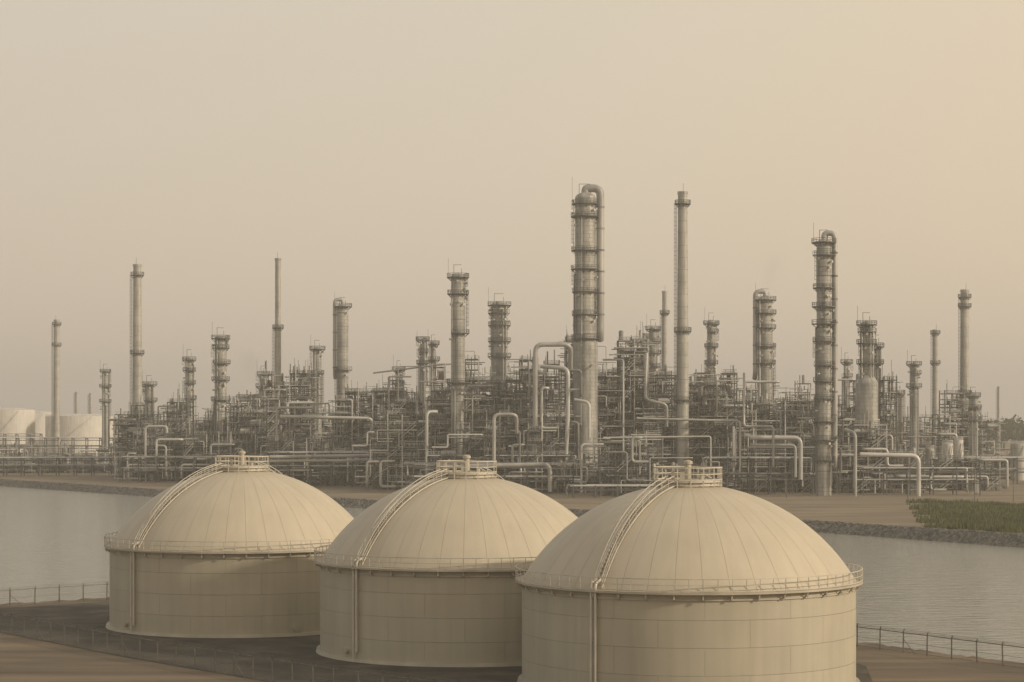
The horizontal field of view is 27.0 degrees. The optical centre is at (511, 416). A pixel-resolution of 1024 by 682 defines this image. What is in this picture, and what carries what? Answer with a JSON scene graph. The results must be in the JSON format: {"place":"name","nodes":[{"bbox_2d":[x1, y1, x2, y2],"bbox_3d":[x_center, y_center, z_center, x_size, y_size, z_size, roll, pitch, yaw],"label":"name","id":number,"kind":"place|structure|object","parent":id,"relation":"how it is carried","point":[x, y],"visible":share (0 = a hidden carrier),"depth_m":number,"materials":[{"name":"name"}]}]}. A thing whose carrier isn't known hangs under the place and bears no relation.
{"place":"outdoors","nodes":[
{"label":"outdoors","id":0,"kind":"place"},
{"bbox_2d":[182,349,196,432],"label":"distillation column","id":1,"kind":"structure","parent":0,"point":[189,372],"depth_m":858.54,"materials":[{"name":"metal"}]},
{"bbox_2d":[392,364,405,386],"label":"distillation column","id":2,"kind":"structure","parent":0,"point":[401,373],"depth_m":828.92,"materials":[{"name":"metal"}]},
{"bbox_2d":[416,336,429,413],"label":"distillation column","id":3,"kind":"structure","parent":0,"point":[423,349],"depth_m":828.68,"materials":[{"name":"metal"}]},
{"bbox_2d":[428,335,439,413],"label":"distillation column","id":4,"kind":"structure","parent":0,"point":[432,356],"depth_m":849.03,"materials":[{"name":"metal"}]},
{"bbox_2d":[0,601,872,681],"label":"tank yard gravel","id":5,"kind":"structure","parent":0,"point":[94,615],"depth_m":216.53,"materials":[{"name":"gravel"}]},
{"bbox_2d":[104,451,353,637],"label":"dome roof storage tank","id":6,"kind":"object","parent":5,"relation":"on","point":[224,551],"visible":0.91,"depth_m":233.60,"materials":[{"name":"metal"}]},
{"bbox_2d":[314,455,577,666],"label":"dome roof storage tank","id":7,"kind":"object","parent":5,"relation":"on","point":[420,574],"visible":0.87,"depth_m":206.97,"materials":[{"name":"metal"}]},
{"bbox_2d":[515,460,862,681],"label":"dome roof storage tank","id":8,"kind":"object","parent":5,"relation":"on","point":[685,577],"visible":1,"depth_m":181.31,"materials":[{"name":"metal"}]},
{"bbox_2d":[0,486,1023,662],"bbox_3d":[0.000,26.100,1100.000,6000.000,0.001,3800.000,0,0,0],"label":"canal water","id":9,"kind":"structure","parent":0,"point":[53,538],"depth_m":358.84,"materials":[{"name":"grey liquid"}]},
{"bbox_2d":[0,597,1023,681],"bbox_3d":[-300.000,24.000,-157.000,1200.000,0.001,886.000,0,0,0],"label":"field ground","id":10,"kind":"structure","parent":0,"point":[23,659],"depth_m":203.85,"materials":[{"name":"soil"}]},
{"bbox_2d":[0,582,107,605],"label":"chain link fence","id":11,"kind":"object","parent":10,"relation":"on","point":[35,588],"visible":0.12,"depth_m":273.36,"materials":[{"name":"metal"}]},
{"bbox_2d":[0,611,467,681],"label":"chain link fence","id":12,"kind":"object","parent":10,"relation":"on","point":[234,661],"visible":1,"depth_m":202.78,"materials":[{"name":"metal"}]},
{"bbox_2d":[856,624,1023,667],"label":"chain link fence","id":13,"kind":"object","parent":10,"relation":"on","point":[927,645],"visible":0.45,"depth_m":213.31,"materials":[{"name":"metal"}]},
{"bbox_2d":[0,419,1023,533],"bbox_3d":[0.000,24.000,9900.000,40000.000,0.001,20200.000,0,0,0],"label":"ground","id":14,"kind":"structure","parent":0,"point":[891,508],"depth_m":638.67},
{"bbox_2d":[0,441,15,455],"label":"refinery process unit","id":15,"kind":"object","parent":14,"relation":"on","point":[5,452],"visible":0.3,"depth_m":1003.22,"materials":[{"name":"metal"}]},
{"bbox_2d":[0,408,34,452],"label":"white storage tank","id":16,"kind":"object","parent":14,"relation":"on","point":[20,422],"visible":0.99,"depth_m":1336.69,"materials":[{"name":"metal"}]},
{"bbox_2d":[0,434,43,455],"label":"pipe rack","id":17,"kind":"object","parent":14,"relation":"on","point":[26,444],"visible":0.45,"depth_m":1180.32,"materials":[{"name":"metal"}]},
{"bbox_2d":[35,411,52,439],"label":"white storage tank","id":18,"kind":"object","parent":14,"relation":"on","point":[40,422],"visible":0.37,"depth_m":2081.93,"materials":[{"name":"metal"}]},
{"bbox_2d":[51,319,60,459],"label":"chimney stack","id":19,"kind":"object","parent":14,"relation":"on","point":[56,407],"visible":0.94,"depth_m":1148.62,"materials":[{"name":"metal"}]},
{"bbox_2d":[0,437,115,462],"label":"pipe rack","id":20,"kind":"object","parent":14,"relation":"on","point":[46,440],"visible":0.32,"depth_m":1060.59,"materials":[{"name":"metal"}]},
{"bbox_2d":[0,452,117,472],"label":"refinery process unit","id":21,"kind":"object","parent":14,"relation":"on","point":[53,470],"visible":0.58,"depth_m":902.08,"materials":[{"name":"metal"}]},
{"bbox_2d":[0,437,120,467],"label":"refinery process unit","id":22,"kind":"object","parent":14,"relation":"on","point":[64,447],"visible":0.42,"depth_m":981.84,"materials":[{"name":"metal"}]},
{"bbox_2d":[0,457,121,475],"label":"pipe rack","id":23,"kind":"object","parent":14,"relation":"on","point":[56,464],"visible":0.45,"depth_m":860.47,"materials":[{"name":"metal"}]},
{"bbox_2d":[75,392,77,413],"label":"chimney stack","id":24,"kind":"object","parent":14,"relation":"on","point":[76,402],"visible":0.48,"depth_m":1499.32,"materials":[{"name":"metal"}]},
{"bbox_2d":[45,414,112,452],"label":"white storage tank","id":25,"kind":"object","parent":14,"relation":"on","point":[80,425],"visible":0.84,"depth_m":1330.95,"materials":[{"name":"metal"}]},
{"bbox_2d":[89,393,91,413],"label":"chimney stack","id":26,"kind":"object","parent":14,"relation":"on","point":[90,403],"visible":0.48,"depth_m":1499.33,"materials":[{"name":"metal"}]},
{"bbox_2d":[99,364,111,462],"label":"distillation column","id":27,"kind":"structure","parent":14,"relation":"on","point":[105,388],"depth_m":1048.49,"materials":[{"name":"metal"}]},
{"bbox_2d":[96,397,176,477],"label":"refinery process unit","id":28,"kind":"object","parent":14,"relation":"on","point":[125,447],"visible":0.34,"depth_m":831.45,"materials":[{"name":"metal"}]},
{"bbox_2d":[130,264,143,455],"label":"chimney stack","id":29,"kind":"object","parent":14,"relation":"on","point":[138,353],"visible":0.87,"depth_m":848.57,"materials":[{"name":"metal"}]},
{"bbox_2d":[142,370,157,440],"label":"distillation column","id":30,"kind":"structure","parent":14,"relation":"on","point":[148,391],"depth_m":928.15,"materials":[{"name":"metal"}]},
{"bbox_2d":[142,405,212,454],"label":"refinery process unit","id":31,"kind":"object","parent":14,"relation":"on","point":[196,421],"visible":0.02,"depth_m":932.06,"materials":[{"name":"metal"}]},
{"bbox_2d":[157,389,213,479],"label":"refinery process unit","id":32,"kind":"object","parent":14,"relation":"on","point":[180,413],"visible":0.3,"depth_m":800.68,"materials":[{"name":"metal"}]},
{"bbox_2d":[116,456,264,481],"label":"pipe rack","id":33,"kind":"object","parent":14,"relation":"on","point":[157,468],"visible":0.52,"depth_m":775.53,"materials":[{"name":"metal"}]},
{"bbox_2d":[114,416,284,480],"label":"refinery process unit","id":34,"kind":"object","parent":14,"relation":"on","point":[204,439],"visible":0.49,"depth_m":790.57,"materials":[{"name":"metal"}]},
{"bbox_2d":[211,331,230,463],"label":"distillation column","id":35,"kind":"structure","parent":14,"relation":"on","point":[219,400],"depth_m":797.97,"materials":[{"name":"metal"}]},
{"bbox_2d":[209,394,275,465],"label":"refinery process unit","id":36,"kind":"object","parent":14,"relation":"on","point":[241,420],"visible":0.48,"depth_m":790.74,"materials":[{"name":"metal"}]},
{"bbox_2d":[256,369,270,415],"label":"distillation column","id":37,"kind":"structure","parent":14,"relation":"on","point":[262,376],"depth_m":828.55,"materials":[{"name":"metal"}]},
{"bbox_2d":[227,390,327,438],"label":"refinery process unit","id":38,"kind":"object","parent":14,"relation":"on","point":[247,397],"visible":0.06,"depth_m":938.27,"materials":[{"name":"metal"}]},
{"bbox_2d":[272,252,283,410],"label":"chimney stack","id":39,"kind":"object","parent":14,"relation":"on","point":[276,326],"visible":0.59,"depth_m":858.93,"materials":[{"name":"metal"}]},
{"bbox_2d":[251,358,323,473],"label":"refinery process unit","id":40,"kind":"object","parent":14,"relation":"on","point":[305,378],"visible":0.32,"depth_m":816.84,"materials":[{"name":"metal"}]},
{"bbox_2d":[259,383,357,484],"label":"refinery process unit","id":41,"kind":"object","parent":14,"relation":"on","point":[276,402],"visible":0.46,"depth_m":752.27,"materials":[{"name":"metal"}]},
{"bbox_2d":[309,343,324,464],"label":"distillation column","id":42,"kind":"structure","parent":14,"relation":"on","point":[317,351],"depth_m":858.58,"materials":[{"name":"metal"}]},
{"bbox_2d":[262,451,414,486],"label":"pipe rack","id":43,"kind":"object","parent":14,"relation":"on","point":[310,468],"visible":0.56,"depth_m":725.59,"materials":[{"name":"metal"}]},
{"bbox_2d":[260,426,422,485],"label":"refinery process unit","id":44,"kind":"object","parent":14,"relation":"on","point":[323,480],"visible":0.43,"depth_m":740.94,"materials":[{"name":"metal"}]},
{"bbox_2d":[333,297,351,449],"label":"distillation column","id":45,"kind":"structure","parent":14,"relation":"on","point":[340,343],"depth_m":848.19,"materials":[{"name":"metal"}]},
{"bbox_2d":[322,389,417,446],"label":"refinery process unit","id":46,"kind":"object","parent":14,"relation":"on","point":[324,429],"visible":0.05,"depth_m":923.88,"materials":[{"name":"metal"}]},
{"bbox_2d":[337,374,410,481],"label":"refinery process unit","id":47,"kind":"object","parent":14,"relation":"on","point":[377,394],"visible":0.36,"depth_m":767.25,"materials":[{"name":"metal"}]},
{"bbox_2d":[352,400,468,488],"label":"refinery process unit","id":48,"kind":"object","parent":14,"relation":"on","point":[383,479],"visible":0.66,"depth_m":700.84,"materials":[{"name":"metal"}]},
{"bbox_2d":[387,360,475,485],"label":"refinery process unit","id":49,"kind":"object","parent":14,"relation":"on","point":[437,397],"visible":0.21,"depth_m":737.92,"materials":[{"name":"metal"}]},
{"bbox_2d":[446,268,469,459],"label":"distillation column","id":50,"kind":"structure","parent":14,"relation":"on","point":[457,291],"depth_m":698.05,"materials":[{"name":"metal"}]},
{"bbox_2d":[438,388,534,484],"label":"refinery process unit","id":51,"kind":"object","parent":14,"relation":"on","point":[506,439],"visible":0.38,"depth_m":700.42,"materials":[{"name":"metal"}]},
{"bbox_2d":[435,349,541,481],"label":"refinery process unit","id":52,"kind":"object","parent":14,"relation":"on","point":[478,388],"visible":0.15,"depth_m":747.52,"materials":[{"name":"metal"}]},
{"bbox_2d":[426,368,552,438],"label":"refinery process unit","id":53,"kind":"object","parent":14,"relation":"on","point":[510,373],"visible":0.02,"depth_m":899.88,"materials":[{"name":"metal"}]},
{"bbox_2d":[407,462,577,493],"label":"pipe rack","id":54,"kind":"object","parent":14,"relation":"on","point":[561,476],"visible":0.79,"depth_m":662.56,"materials":[{"name":"metal"}]},
{"bbox_2d":[488,287,510,447],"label":"distillation column","id":55,"kind":"structure","parent":14,"relation":"on","point":[499,323],"depth_m":777.29,"materials":[{"name":"metal"}]},
{"bbox_2d":[418,414,606,492],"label":"refinery process unit","id":56,"kind":"object","parent":14,"relation":"on","point":[533,449],"visible":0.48,"depth_m":673.83,"materials":[{"name":"metal"}]},
{"bbox_2d":[144,342,920,495],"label":"process pipeline","id":57,"kind":"object","parent":14,"relation":"on","point":[568,346],"visible":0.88,"depth_m":668.24,"materials":[{"name":"metal"}]},
{"bbox_2d":[508,350,581,490],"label":"refinery process unit","id":58,"kind":"object","parent":14,"relation":"on","point":[550,426],"visible":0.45,"depth_m":690.97,"materials":[{"name":"metal"}]},
{"bbox_2d":[571,184,604,487],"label":"distillation column","id":59,"kind":"structure","parent":14,"relation":"on","point":[588,292],"depth_m":692.25,"materials":[{"name":"metal"}]},
{"bbox_2d":[543,367,668,460],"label":"refinery process unit","id":60,"kind":"object","parent":14,"relation":"on","point":[556,394],"visible":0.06,"depth_m":900.72,"materials":[{"name":"metal"}]},
{"bbox_2d":[556,322,656,487],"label":"refinery process unit","id":61,"kind":"object","parent":14,"relation":"on","point":[609,401],"visible":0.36,"depth_m":717.34,"materials":[{"name":"metal"}]},
{"bbox_2d":[565,484,656,497],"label":"pipe rack","id":62,"kind":"object","parent":14,"relation":"on","point":[639,486],"visible":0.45,"depth_m":630.41,"materials":[{"name":"metal"}]},
{"bbox_2d":[645,319,660,453],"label":"distillation column","id":63,"kind":"structure","parent":14,"relation":"on","point":[655,352],"depth_m":848.45,"materials":[{"name":"metal"}]},
{"bbox_2d":[591,425,718,495],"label":"refinery process unit","id":64,"kind":"object","parent":14,"relation":"on","point":[643,467],"visible":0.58,"depth_m":642.90,"materials":[{"name":"metal"}]},
{"bbox_2d":[660,291,669,451],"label":"chimney stack","id":65,"kind":"object","parent":14,"relation":"on","point":[665,313],"visible":0.4,"depth_m":929.04,"materials":[{"name":"metal"}]},
{"bbox_2d":[673,191,691,477],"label":"chimney stack","id":66,"kind":"object","parent":14,"relation":"on","point":[681,400],"visible":0.92,"depth_m":698.45,"materials":[{"name":"metal"}]},
{"bbox_2d":[634,365,747,487],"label":"refinery process unit","id":67,"kind":"object","parent":14,"relation":"on","point":[701,401],"visible":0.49,"depth_m":712.79,"materials":[{"name":"metal"}]},
{"bbox_2d":[703,316,719,433],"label":"distillation column","id":68,"kind":"structure","parent":14,"relation":"on","point":[711,360],"depth_m":848.43,"materials":[{"name":"metal"}]},
{"bbox_2d":[665,376,779,454],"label":"refinery process unit","id":69,"kind":"object","parent":14,"relation":"on","point":[753,394],"visible":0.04,"depth_m":900.88,"materials":[{"name":"metal"}]},
{"bbox_2d":[702,456,814,494],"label":"pipe rack","id":70,"kind":"object","parent":14,"relation":"on","point":[727,473],"visible":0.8,"depth_m":655.36,"materials":[{"name":"metal"}]},
{"bbox_2d":[689,363,831,485],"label":"refinery process unit","id":71,"kind":"object","parent":14,"relation":"on","point":[764,415],"visible":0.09,"depth_m":737.80,"materials":[{"name":"metal"}]},
{"bbox_2d":[752,283,776,414],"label":"distillation column","id":72,"kind":"structure","parent":14,"relation":"on","point":[763,343],"depth_m":797.62,"materials":[{"name":"metal"}]},
{"bbox_2d":[728,385,816,491],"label":"refinery process unit","id":73,"kind":"object","parent":14,"relation":"on","point":[805,421],"visible":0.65,"depth_m":676.71,"materials":[{"name":"metal"}]},
{"bbox_2d":[747,446,841,493],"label":"pipe rack","id":74,"kind":"object","parent":14,"relation":"on","point":[797,447],"visible":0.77,"depth_m":662.39,"materials":[{"name":"metal"}]},
{"bbox_2d":[774,375,851,468],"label":"refinery process unit","id":75,"kind":"object","parent":14,"relation":"on","point":[803,380],"visible":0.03,"depth_m":917.88,"materials":[{"name":"metal"}]},
{"bbox_2d":[811,230,837,495],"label":"distillation column","id":76,"kind":"structure","parent":14,"relation":"on","point":[824,255],"depth_m":643.29,"materials":[{"name":"metal"}]},
{"bbox_2d":[840,347,852,443],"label":"distillation column","id":77,"kind":"structure","parent":14,"relation":"on","point":[847,370],"depth_m":848.95,"materials":[{"name":"metal"}]},
{"bbox_2d":[855,306,877,488],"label":"distillation column","id":78,"kind":"structure","parent":14,"relation":"on","point":[866,391],"depth_m":687.81,"materials":[{"name":"metal"}]},
{"bbox_2d":[831,411,902,492],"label":"refinery process unit","id":79,"kind":"object","parent":14,"relation":"on","point":[847,472],"visible":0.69,"depth_m":668.56,"materials":[{"name":"metal"}]},
{"bbox_2d":[831,360,904,486],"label":"refinery process unit","id":80,"kind":"object","parent":14,"relation":"on","point":[889,410],"visible":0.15,"depth_m":712.96,"materials":[{"name":"metal"}]},
{"bbox_2d":[874,335,883,438],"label":"distillation column","id":81,"kind":"structure","parent":14,"relation":"on","point":[878,371],"depth_m":719.00,"materials":[{"name":"metal"}]},
{"bbox_2d":[892,382,904,450],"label":"distillation column","id":82,"kind":"structure","parent":14,"relation":"on","point":[900,401],"depth_m":828.48,"materials":[{"name":"metal"}]},
{"bbox_2d":[858,436,946,492],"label":"refinery process unit","id":83,"kind":"object","parent":14,"relation":"on","point":[902,487],"visible":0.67,"depth_m":668.01,"materials":[{"name":"metal"}]},
{"bbox_2d":[906,350,921,464],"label":"distillation column","id":84,"kind":"structure","parent":14,"relation":"on","point":[914,400],"depth_m":848.36,"materials":[{"name":"metal"}]},
{"bbox_2d":[885,406,948,465],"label":"refinery process unit","id":85,"kind":"object","parent":14,"relation":"on","point":[906,440],"visible":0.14,"depth_m":920.51,"materials":[{"name":"metal"}]},
{"bbox_2d":[857,467,980,494],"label":"pipe rack","id":86,"kind":"object","parent":14,"relation":"on","point":[977,485],"visible":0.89,"depth_m":650.43,"materials":[{"name":"metal"}]},
{"bbox_2d":[892,401,957,481],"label":"refinery process unit","id":87,"kind":"object","parent":14,"relation":"on","point":[941,432],"visible":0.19,"depth_m":759.99,"materials":[{"name":"metal"}]},
{"bbox_2d":[926,445,933,474],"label":"process drum","id":88,"kind":"object","parent":14,"relation":"on","point":[929,452],"visible":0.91,"depth_m":718.75,"materials":[{"name":"metal"}]},
{"bbox_2d":[930,329,940,443],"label":"chimney stack","id":89,"kind":"object","parent":14,"relation":"on","point":[935,364],"visible":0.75,"depth_m":958.87,"materials":[{"name":"metal"}]},
{"bbox_2d":[942,440,952,465],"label":"process drum","id":90,"kind":"object","parent":14,"relation":"on","point":[947,446],"visible":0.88,"depth_m":703.38,"materials":[{"name":"white paint"}]},
{"bbox_2d":[954,437,962,489],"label":"process drum","id":91,"kind":"object","parent":14,"relation":"on","point":[958,443],"visible":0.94,"depth_m":698.63,"materials":[{"name":"white paint"}]},
{"bbox_2d":[905,498,1023,532],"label":"grass verge","id":92,"kind":"object","parent":14,"relation":"on","point":[993,516],"depth_m":503.06,"materials":[{"name":"green plant"}]},
{"bbox_2d":[957,289,971,456],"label":"chimney stack","id":93,"kind":"object","parent":14,"relation":"on","point":[964,307],"visible":0.72,"depth_m":858.55,"materials":[{"name":"metal"}]},
{"bbox_2d":[921,446,1008,490],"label":"refinery process unit","id":94,"kind":"object","parent":14,"relation":"on","point":[987,477],"visible":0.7,"depth_m":690.67,"materials":[{"name":"metal"}]},
{"bbox_2d":[935,383,994,471],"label":"refinery process unit","id":95,"kind":"object","parent":14,"relation":"on","point":[957,410],"visible":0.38,"depth_m":817.16,"materials":[{"name":"metal"}]},
{"bbox_2d":[966,387,981,467],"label":"distillation column","id":96,"kind":"structure","parent":14,"relation":"on","point":[974,416],"depth_m":798.39,"materials":[{"name":"metal"}]},
{"bbox_2d":[942,412,1009,466],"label":"refinery process unit","id":97,"kind":"object","parent":14,"relation":"on","point":[993,433],"visible":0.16,"depth_m":950.25,"materials":[{"name":"metal"}]},
{"bbox_2d":[974,472,982,503],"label":"light pole","id":98,"kind":"object","parent":14,"relation":"on","point":[974,485],"visible":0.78,"depth_m":559.92,"materials":[{"name":"metal"}]},
{"bbox_2d":[959,414,1023,449],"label":"distant tree line","id":99,"kind":"object","parent":14,"relation":"on","point":[1014,430],"visible":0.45,"depth_m":1506.92,"materials":[{"name":"green plant"}]},
{"bbox_2d":[967,457,1023,483],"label":"pipe rack","id":100,"kind":"object","parent":14,"relation":"on","point":[1017,461],"visible":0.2,"depth_m":760.40,"materials":[{"name":"metal"}]},
{"bbox_2d":[996,386,999,453],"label":"chimney stack","id":101,"kind":"object","parent":14,"relation":"on","point":[998,405],"visible":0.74,"depth_m":1249.31,"materials":[{"name":"metal"}]},
{"bbox_2d":[978,441,1023,478],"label":"refinery process unit","id":102,"kind":"object","parent":14,"relation":"on","point":[1003,465],"visible":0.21,"depth_m":822.60,"materials":[{"name":"metal"}]},
{"bbox_2d":[1013,469,1015,501],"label":"light pole","id":103,"kind":"object","parent":14,"relation":"on","point":[1013,485],"visible":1,"depth_m":599.90,"materials":[{"name":"metal"}]},
{"bbox_2d":[1010,441,1023,480],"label":"process drum","id":104,"kind":"object","parent":14,"relation":"on","point":[1017,449],"visible":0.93,"depth_m":797.60,"materials":[{"name":"metal"}]},
{"bbox_2d":[0,479,1023,547],"bbox_3d":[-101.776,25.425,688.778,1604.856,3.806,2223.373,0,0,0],"label":"rock embankment","id":105,"kind":"object","parent":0,"point":[951,535],"visible":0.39,"depth_m":472.14,"materials":[{"name":"grey stone"}]},
{"bbox_2d":[0,0,1023,418],"label":"sky","id":106,"kind":"structure","parent":0,"point":[384,150],"materials":[{"name":"beige"}]},
{"bbox_2d":[640,321,648,387],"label":"distillation column","id":107,"kind":"structure","parent":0,"point":[644,334],"depth_m":869.26,"materials":[{"name":"metal"}]}
]}

